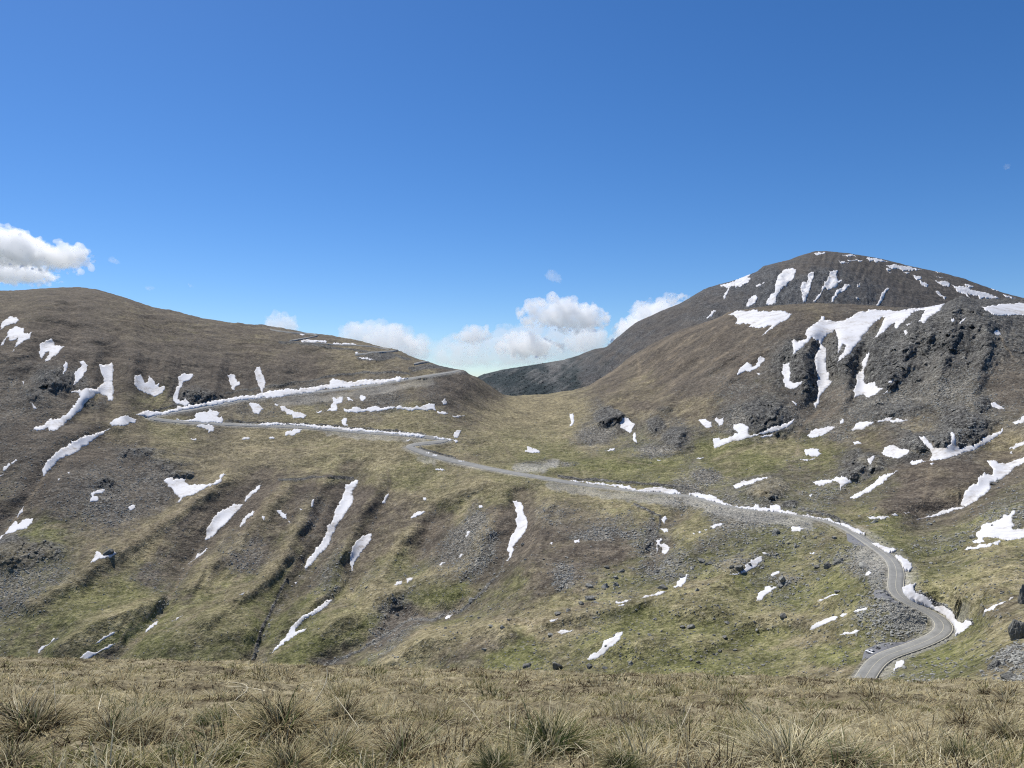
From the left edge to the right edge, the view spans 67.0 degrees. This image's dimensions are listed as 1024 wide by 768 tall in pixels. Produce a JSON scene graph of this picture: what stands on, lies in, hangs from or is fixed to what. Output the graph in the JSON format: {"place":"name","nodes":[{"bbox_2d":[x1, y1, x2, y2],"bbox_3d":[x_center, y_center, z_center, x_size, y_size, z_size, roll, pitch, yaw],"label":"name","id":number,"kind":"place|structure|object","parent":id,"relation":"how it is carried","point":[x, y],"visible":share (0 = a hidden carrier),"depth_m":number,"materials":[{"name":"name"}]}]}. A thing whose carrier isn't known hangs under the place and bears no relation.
{"place":"outdoors","nodes":[
{"label":"outdoors","id":0,"kind":"place"},
{"bbox_2d":[270,329,317,340],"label":"road","id":1,"kind":"structure","parent":0,"point":[316,335],"depth_m":1700.45,"materials":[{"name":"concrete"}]},
{"bbox_2d":[303,342,388,349],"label":"road","id":2,"kind":"structure","parent":0,"point":[347,345],"depth_m":1562.57,"materials":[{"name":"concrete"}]},
{"bbox_2d":[355,349,397,355],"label":"road","id":3,"kind":"structure","parent":0,"point":[359,354],"depth_m":1467.16,"materials":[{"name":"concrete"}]},
{"bbox_2d":[0,287,1023,681],"bbox_3d":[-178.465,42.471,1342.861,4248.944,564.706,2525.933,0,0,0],"label":"hills","id":4,"kind":"structure","parent":0,"point":[92,329],"depth_m":740.91,"materials":[{"name":"plant"}]},
{"bbox_2d":[0,316,18,329],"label":"snow patch","id":5,"kind":"object","parent":4,"relation":"on","point":[8,321],"visible":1,"depth_m":1297.64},
{"bbox_2d":[1,326,31,351],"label":"snow patch","id":6,"kind":"object","parent":4,"relation":"on","point":[15,333],"visible":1,"depth_m":1207.04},
{"bbox_2d":[0,518,32,538],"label":"snow patch","id":7,"kind":"object","parent":4,"relation":"on","point":[15,525],"visible":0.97,"depth_m":738.07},
{"bbox_2d":[39,339,63,361],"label":"snow patch","id":8,"kind":"object","parent":4,"relation":"on","point":[46,346],"visible":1,"depth_m":1182.10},
{"bbox_2d":[34,363,113,430],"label":"snow patch","id":9,"kind":"object","parent":4,"relation":"on","point":[106,387],"visible":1,"depth_m":1044.50,"materials":[{"name":"snow"}]},
{"bbox_2d":[42,428,110,475],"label":"snow patch","id":10,"kind":"object","parent":4,"relation":"on","point":[75,446],"visible":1,"depth_m":896.68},
{"bbox_2d":[73,361,87,384],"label":"snow patch","id":11,"kind":"object","parent":4,"relation":"on","point":[80,372],"visible":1,"depth_m":1117.87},
{"bbox_2d":[81,644,112,658],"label":"snow patch","id":12,"kind":"object","parent":4,"relation":"on","point":[88,654],"visible":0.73,"depth_m":550.81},
{"bbox_2d":[90,489,104,501],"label":"snow patch","id":13,"kind":"object","parent":4,"relation":"on","point":[94,498],"visible":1,"depth_m":794.76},
{"bbox_2d":[91,551,115,561],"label":"snow patch","id":14,"kind":"object","parent":4,"relation":"on","point":[97,555],"visible":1,"depth_m":676.13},
{"bbox_2d":[110,415,135,425],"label":"snow patch","id":15,"kind":"object","parent":4,"relation":"on","point":[123,420],"visible":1,"depth_m":992.97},
{"bbox_2d":[134,375,164,396],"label":"snow patch","id":16,"kind":"object","parent":4,"relation":"on","point":[150,387],"visible":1,"depth_m":1143.94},
{"bbox_2d":[173,373,193,406],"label":"snow patch","id":17,"kind":"object","parent":4,"relation":"on","point":[184,377],"visible":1,"depth_m":1168.11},
{"bbox_2d":[164,473,225,501],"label":"snow patch","id":18,"kind":"object","parent":4,"relation":"on","point":[180,487],"visible":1,"depth_m":853.01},
{"bbox_2d":[176,409,222,423],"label":"snow patch","id":19,"kind":"object","parent":4,"relation":"on","point":[210,415],"visible":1,"depth_m":1085.28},
{"bbox_2d":[196,424,213,432],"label":"snow patch","id":20,"kind":"object","parent":4,"relation":"on","point":[209,427],"visible":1,"depth_m":1052.93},
{"bbox_2d":[205,504,242,539],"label":"snow patch","id":21,"kind":"object","parent":4,"relation":"on","point":[222,518],"visible":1,"depth_m":798.96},
{"bbox_2d":[227,374,239,389],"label":"snow patch","id":22,"kind":"object","parent":4,"relation":"on","point":[234,383],"visible":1,"depth_m":1254.69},
{"bbox_2d":[240,511,254,526],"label":"snow patch","id":23,"kind":"object","parent":4,"relation":"on","point":[246,517],"visible":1,"depth_m":785.64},
{"bbox_2d":[245,485,260,501],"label":"snow patch","id":24,"kind":"object","parent":4,"relation":"on","point":[249,495],"visible":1,"depth_m":857.96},
{"bbox_2d":[249,403,262,413],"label":"snow patch","id":25,"kind":"object","parent":4,"relation":"on","point":[257,408],"visible":1,"depth_m":1140.68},
{"bbox_2d":[254,367,265,391],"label":"snow patch","id":26,"kind":"object","parent":4,"relation":"on","point":[260,379],"visible":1,"depth_m":1283.38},
{"bbox_2d":[136,376,407,417],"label":"snow patch","id":27,"kind":"object","parent":4,"relation":"on","point":[335,384],"visible":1,"depth_m":1214.89,"materials":[{"name":"snow"}]},
{"bbox_2d":[280,406,305,418],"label":"snow patch","id":28,"kind":"object","parent":4,"relation":"on","point":[293,413],"visible":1,"depth_m":1121.93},
{"bbox_2d":[285,429,301,435],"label":"snow patch","id":29,"kind":"object","parent":4,"relation":"on","point":[293,432],"visible":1,"depth_m":1052.10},
{"bbox_2d":[272,600,331,652],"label":"snow patch","id":30,"kind":"object","parent":4,"relation":"on","point":[292,633],"visible":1,"depth_m":585.34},
{"bbox_2d":[301,339,326,342],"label":"snow patch","id":31,"kind":"object","parent":4,"relation":"on","point":[321,341],"visible":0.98,"depth_m":1585.12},
{"bbox_2d":[305,480,357,568],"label":"snow patch","id":32,"kind":"object","parent":4,"relation":"on","point":[345,504],"visible":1,"depth_m":793.49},
{"bbox_2d":[242,422,424,437],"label":"snow patch","id":33,"kind":"object","parent":4,"relation":"on","point":[400,433],"visible":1,"depth_m":1062.90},
{"bbox_2d":[327,397,342,410],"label":"snow patch","id":34,"kind":"object","parent":4,"relation":"on","point":[335,403],"visible":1,"depth_m":1169.77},
{"bbox_2d":[350,534,371,570],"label":"snow patch","id":35,"kind":"object","parent":4,"relation":"on","point":[360,545],"visible":1,"depth_m":729.02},
{"bbox_2d":[344,403,435,412],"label":"snow patch","id":36,"kind":"object","parent":4,"relation":"on","point":[428,406],"visible":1,"depth_m":1123.63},
{"bbox_2d":[0,297,1023,681],"bbox_3d":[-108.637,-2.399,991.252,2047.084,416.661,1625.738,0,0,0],"label":"scree","id":37,"kind":"structure","parent":4,"relation":"on","point":[1016,657],"depth_m":617.00,"materials":[{"name":"stone"}]},
{"bbox_2d":[1,501,1023,681],"bbox_3d":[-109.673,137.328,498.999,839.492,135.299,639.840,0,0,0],"label":"loose stones","id":38,"kind":"object","parent":4,"relation":"on","point":[938,658],"visible":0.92,"depth_m":408.53,"materials":[{"name":"stone"}]},
{"bbox_2d":[506,501,527,560],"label":"snow patch","id":39,"kind":"object","parent":4,"relation":"on","point":[521,527],"visible":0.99,"depth_m":673.61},
{"bbox_2d":[525,446,539,452],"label":"snow patch","id":40,"kind":"object","parent":4,"relation":"on","point":[531,450],"visible":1,"depth_m":951.20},
{"bbox_2d":[587,632,622,659],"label":"snow patch","id":41,"kind":"object","parent":4,"relation":"on","point":[610,642],"visible":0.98,"depth_m":403.84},
{"bbox_2d":[571,480,680,493],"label":"snow patch","id":42,"kind":"object","parent":4,"relation":"on","point":[662,490],"visible":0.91,"depth_m":727.27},
{"bbox_2d":[620,418,634,432],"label":"snow patch","id":43,"kind":"object","parent":4,"relation":"on","point":[627,424],"visible":1,"depth_m":1059.39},
{"bbox_2d":[656,538,669,553],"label":"snow patch","id":44,"kind":"object","parent":4,"relation":"on","point":[665,548],"visible":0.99,"depth_m":562.74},
{"bbox_2d":[425,461,924,631],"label":"road rubble","id":45,"kind":"object","parent":4,"relation":"on","point":[908,609],"visible":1,"depth_m":391.24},
{"bbox_2d":[674,574,687,587],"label":"snow patch","id":46,"kind":"object","parent":4,"relation":"on","point":[681,582],"visible":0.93,"depth_m":474.70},
{"bbox_2d":[699,419,711,427],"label":"snow patch","id":47,"kind":"object","parent":4,"relation":"on","point":[705,423],"visible":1,"depth_m":931.37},
{"bbox_2d":[689,492,731,505],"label":"snow patch","id":48,"kind":"object","parent":4,"relation":"on","point":[709,497],"visible":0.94,"depth_m":661.48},
{"bbox_2d":[730,556,762,574],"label":"snow patch","id":49,"kind":"object","parent":4,"relation":"on","point":[755,562],"visible":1,"depth_m":473.25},
{"bbox_2d":[733,477,767,488],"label":"snow patch","id":50,"kind":"object","parent":4,"relation":"on","point":[741,484],"visible":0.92,"depth_m":685.26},
{"bbox_2d":[737,356,764,374],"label":"snow patch","id":51,"kind":"object","parent":4,"relation":"on","point":[747,366],"visible":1,"depth_m":1083.52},
{"bbox_2d":[713,419,793,447],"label":"snow patch","id":52,"kind":"object","parent":4,"relation":"on","point":[741,430],"visible":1,"depth_m":852.77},
{"bbox_2d":[728,309,791,334],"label":"snow patch","id":53,"kind":"object","parent":4,"relation":"on","point":[759,319],"visible":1,"depth_m":1333.70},
{"bbox_2d":[735,504,796,514],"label":"snow patch","id":54,"kind":"object","parent":4,"relation":"on","point":[775,508],"visible":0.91,"depth_m":588.92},
{"bbox_2d":[756,586,776,600],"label":"snow patch","id":55,"kind":"object","parent":4,"relation":"on","point":[763,593],"visible":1,"depth_m":435.68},
{"bbox_2d":[782,363,802,388],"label":"snow patch","id":56,"kind":"object","parent":4,"relation":"on","point":[788,383],"visible":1,"depth_m":997.00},
{"bbox_2d":[804,448,820,456],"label":"snow patch","id":57,"kind":"object","parent":4,"relation":"on","point":[812,452],"visible":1,"depth_m":760.47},
{"bbox_2d":[807,426,834,437],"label":"snow patch","id":58,"kind":"object","parent":4,"relation":"on","point":[815,432],"visible":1,"depth_m":827.24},
{"bbox_2d":[810,616,837,629],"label":"snow patch","id":59,"kind":"object","parent":4,"relation":"on","point":[820,623],"visible":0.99,"depth_m":370.14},
{"bbox_2d":[813,476,851,489],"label":"snow patch","id":60,"kind":"object","parent":4,"relation":"on","point":[842,481],"visible":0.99,"depth_m":648.25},
{"bbox_2d":[803,514,864,535],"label":"snow patch","id":61,"kind":"object","parent":4,"relation":"on","point":[857,530],"visible":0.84,"depth_m":503.76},
{"bbox_2d":[851,421,873,430],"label":"snow patch","id":62,"kind":"object","parent":4,"relation":"on","point":[861,425],"visible":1,"depth_m":798.82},
{"bbox_2d":[792,303,944,407],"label":"snow patch","id":63,"kind":"object","parent":4,"relation":"on","point":[852,330],"visible":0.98,"depth_m":1119.27,"materials":[{"name":"snow"}]},
{"bbox_2d":[854,353,882,397],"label":"snow patch","id":64,"kind":"object","parent":4,"relation":"on","point":[866,390],"visible":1,"depth_m":923.82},
{"bbox_2d":[850,471,895,498],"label":"snow patch","id":65,"kind":"object","parent":4,"relation":"on","point":[879,481],"visible":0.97,"depth_m":613.72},
{"bbox_2d":[872,543,896,552],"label":"snow patch","id":66,"kind":"object","parent":4,"relation":"on","point":[887,549],"visible":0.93,"depth_m":427.93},
{"bbox_2d":[878,417,904,422],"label":"snow patch","id":67,"kind":"object","parent":4,"relation":"on","point":[894,421],"visible":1,"depth_m":782.12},
{"bbox_2d":[882,445,908,457],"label":"snow patch","id":68,"kind":"object","parent":4,"relation":"on","point":[893,451],"visible":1,"depth_m":688.15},
{"bbox_2d":[893,660,904,670],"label":"snow patch","id":69,"kind":"object","parent":4,"relation":"on","point":[900,663],"visible":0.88,"depth_m":294.55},
{"bbox_2d":[895,555,912,571],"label":"snow patch","id":70,"kind":"object","parent":4,"relation":"on","point":[907,565],"visible":1,"depth_m":390.20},
{"bbox_2d":[902,583,971,635],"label":"snow patch","id":71,"kind":"object","parent":4,"relation":"on","point":[908,591],"visible":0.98,"depth_m":345.07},
{"bbox_2d":[917,507,963,519],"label":"snow patch","id":72,"kind":"object","parent":4,"relation":"on","point":[945,511],"visible":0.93,"depth_m":528.56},
{"bbox_2d":[919,428,1002,460],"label":"snow patch","id":73,"kind":"object","parent":4,"relation":"on","point":[951,449],"visible":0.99,"depth_m":646.18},
{"bbox_2d":[965,540,1000,549],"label":"snow patch","id":74,"kind":"object","parent":4,"relation":"on","point":[985,545],"visible":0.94,"depth_m":398.25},
{"bbox_2d":[961,457,1023,506],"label":"snow patch","id":75,"kind":"object","parent":4,"relation":"on","point":[975,492],"visible":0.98,"depth_m":563.69,"materials":[{"name":"snow"}]},
{"bbox_2d":[987,658,1000,669],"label":"rock outcrop","id":76,"kind":"object","parent":4,"relation":"on","point":[995,663],"visible":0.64,"depth_m":222.14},
{"bbox_2d":[972,510,1023,542],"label":"snow patch","id":77,"kind":"object","parent":4,"relation":"on","point":[1001,528],"visible":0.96,"depth_m":418.43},
{"bbox_2d":[983,303,1023,315],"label":"snow patch","id":78,"kind":"object","parent":4,"relation":"on","point":[1009,309],"visible":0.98,"depth_m":1070.12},
{"bbox_2d":[1000,672,1016,679],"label":"rock outcrop","id":79,"kind":"object","parent":4,"relation":"on","point":[1007,675],"visible":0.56,"depth_m":200.59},
{"bbox_2d":[1008,619,1023,640],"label":"rock outcrop","id":80,"kind":"object","parent":4,"relation":"on","point":[1015,629],"visible":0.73,"depth_m":248.11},
{"bbox_2d":[1017,584,1023,603],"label":"rock outcrop","id":81,"kind":"object","parent":4,"relation":"on","point":[1020,600],"visible":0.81,"depth_m":290.12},
{"bbox_2d":[0,655,1023,767],"bbox_3d":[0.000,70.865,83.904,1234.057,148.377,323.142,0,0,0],"label":"ground","id":82,"kind":"structure","parent":0,"point":[840,694],"depth_m":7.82,"materials":[{"name":"plant"}]},
{"bbox_2d":[0,722,67,767],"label":"grass tussock","id":83,"kind":"object","parent":82,"relation":"on","point":[24,748],"depth_m":3.58,"materials":[{"name":"plant"}]},
{"bbox_2d":[0,680,106,746],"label":"grass tussock","id":84,"kind":"object","parent":82,"relation":"on","point":[37,718],"depth_m":4.72,"materials":[{"name":"plant"}]},
{"bbox_2d":[69,750,111,766],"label":"grass tussock","id":85,"kind":"object","parent":82,"relation":"on","point":[92,760],"depth_m":3.57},
{"bbox_2d":[55,696,157,744],"bbox_3d":[-2.171,1.865,4.144,0.658,0.322,0.664,0,0,36],"label":"grass tussock","id":86,"kind":"object","parent":82,"relation":"on","point":[108,724],"depth_m":4.17,"materials":[{"name":"plant"}]},
{"bbox_2d":[99,692,187,745],"bbox_3d":[-2.004,1.862,4.197,0.525,0.254,0.604,0,0,-26],"label":"grass tussock","id":87,"kind":"object","parent":82,"relation":"on","point":[150,720],"depth_m":4.23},
{"bbox_2d":[149,735,200,759],"bbox_3d":[-1.617,1.740,3.693,0.283,0.115,0.250,0,0,-13],"label":"grass tussock","id":88,"kind":"object","parent":82,"relation":"on","point":[176,746],"depth_m":3.70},
{"bbox_2d":[190,710,224,726],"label":"grass tussock","id":89,"kind":"object","parent":82,"relation":"on","point":[202,720],"depth_m":4.99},
{"bbox_2d":[211,736,251,767],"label":"grass tussock","id":90,"kind":"object","parent":82,"relation":"on","point":[237,757],"depth_m":3.43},
{"bbox_2d":[186,683,357,748],"bbox_3d":[-1.266,1.785,4.051,0.910,0.392,0.785,0,0,35],"label":"grass tussock","id":91,"kind":"object","parent":82,"relation":"on","point":[281,717],"depth_m":4.06,"materials":[{"name":"plant"}]},
{"bbox_2d":[236,731,339,767],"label":"grass tussock","id":92,"kind":"object","parent":82,"relation":"on","point":[303,762],"depth_m":3.24,"materials":[{"name":"plant"}]},
{"bbox_2d":[296,709,383,765],"bbox_3d":[-0.849,1.730,3.703,0.577,0.278,0.663,0,0,24],"label":"grass tussock","id":93,"kind":"object","parent":82,"relation":"on","point":[349,745],"depth_m":3.73,"materials":[{"name":"plant"}]},
{"bbox_2d":[304,685,392,729],"bbox_3d":[-1.106,2.181,5.081,0.709,0.343,0.703,0,0,-3],"label":"grass tussock","id":94,"kind":"object","parent":82,"relation":"on","point":[349,708],"depth_m":5.14,"materials":[{"name":"plant"}]},
{"bbox_2d":[347,711,460,767],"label":"grass tussock","id":95,"kind":"object","parent":82,"relation":"on","point":[406,745],"depth_m":3.74,"materials":[{"name":"plant"}]},
{"bbox_2d":[451,734,530,767],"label":"grass tussock","id":96,"kind":"object","parent":82,"relation":"on","point":[503,759],"depth_m":3.26,"materials":[{"name":"plant"}]},
{"bbox_2d":[478,693,631,763],"bbox_3d":[0.170,1.646,3.571,0.736,0.333,0.676,0,0,-6],"label":"grass tussock","id":97,"kind":"object","parent":82,"relation":"on","point":[558,732],"depth_m":3.59,"materials":[{"name":"plant"}]},
{"bbox_2d":[578,742,661,767],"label":"grass tussock","id":98,"kind":"object","parent":82,"relation":"on","point":[628,763],"depth_m":3.20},
{"bbox_2d":[686,722,784,767],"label":"grass tussock","id":99,"kind":"object","parent":82,"relation":"on","point":[722,753],"depth_m":3.77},
{"bbox_2d":[690,697,901,767],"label":"grass tussock","id":100,"kind":"object","parent":82,"relation":"on","point":[779,744],"depth_m":3.70,"materials":[{"name":"plant"}]},
{"bbox_2d":[804,722,903,767],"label":"grass tussock","id":101,"kind":"object","parent":82,"relation":"on","point":[852,759],"depth_m":3.55,"materials":[{"name":"plant"}]},
{"bbox_2d":[924,730,991,765],"bbox_3d":[2.317,1.915,3.988,0.431,0.196,0.432,0,0,19],"label":"grass tussock","id":102,"kind":"object","parent":82,"relation":"on","point":[976,752],"depth_m":4.02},
{"bbox_2d":[974,710,1023,742],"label":"grass tussock","id":103,"kind":"object","parent":82,"relation":"on","point":[989,728],"depth_m":5.00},
{"bbox_2d":[0,0,1023,376],"label":"sky","id":104,"kind":"structure","parent":0,"point":[477,188],"materials":[{"name":"blue"}]},
{"bbox_2d":[147,370,953,677],"bbox_3d":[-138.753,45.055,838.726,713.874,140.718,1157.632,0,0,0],"label":"road","id":105,"kind":"structure","parent":0,"point":[874,665],"depth_m":450.82,"materials":[{"name":"asphalt"}]},
{"bbox_2d":[478,251,1023,395],"bbox_3d":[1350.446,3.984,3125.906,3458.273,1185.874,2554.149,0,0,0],"label":"mountain","id":106,"kind":"structure","parent":0,"point":[875,280],"depth_m":2742.47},
{"bbox_2d":[483,362,603,395],"bbox_3d":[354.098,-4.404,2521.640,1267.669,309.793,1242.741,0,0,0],"label":"dwarf pine scrub","id":107,"kind":"object","parent":106,"relation":"on","point":[534,383],"visible":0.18,"depth_m":2667.28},
{"bbox_2d":[720,274,750,287],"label":"snow patch","id":108,"kind":"object","parent":106,"relation":"on","point":[739,282],"visible":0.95,"depth_m":2970.55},
{"bbox_2d":[746,295,757,306],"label":"snow patch","id":109,"kind":"object","parent":106,"relation":"on","point":[752,300],"visible":1,"depth_m":2541.45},
{"bbox_2d":[766,268,795,304],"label":"snow patch","id":110,"kind":"object","parent":106,"relation":"on","point":[785,277],"visible":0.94,"depth_m":2687.41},
{"bbox_2d":[800,272,813,301],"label":"snow patch","id":111,"kind":"object","parent":106,"relation":"on","point":[805,287],"visible":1,"depth_m":2560.36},
{"bbox_2d":[813,270,841,301],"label":"snow patch","id":112,"kind":"object","parent":106,"relation":"on","point":[831,282],"visible":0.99,"depth_m":2592.08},
{"bbox_2d":[831,284,849,301],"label":"snow patch","id":113,"kind":"object","parent":106,"relation":"on","point":[844,288],"visible":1,"depth_m":2513.20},
{"bbox_2d":[877,288,888,305],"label":"snow patch","id":114,"kind":"object","parent":106,"relation":"on","point":[883,295],"visible":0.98,"depth_m":2536.23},
{"bbox_2d":[886,264,920,270],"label":"snow patch","id":115,"kind":"object","parent":106,"relation":"on","point":[902,268],"visible":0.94,"depth_m":3211.95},
{"bbox_2d":[953,285,997,298],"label":"snow patch","id":116,"kind":"object","parent":106,"relation":"on","point":[966,290],"visible":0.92,"depth_m":2970.43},
{"bbox_2d":[846,533,864,545],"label":"parking area","id":117,"kind":"object","parent":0,"point":[851,538],"visible":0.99,"depth_m":461.25,"materials":[{"name":"gravel"}]},
{"bbox_2d":[873,589,901,604],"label":"parking area","id":118,"kind":"object","parent":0,"point":[884,595],"visible":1,"depth_m":353.37,"materials":[{"name":"gravel"}]},
{"bbox_2d":[862,638,916,659],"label":"parking area","id":119,"kind":"object","parent":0,"point":[883,648],"visible":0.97,"depth_m":318.17,"materials":[{"name":"gravel"}]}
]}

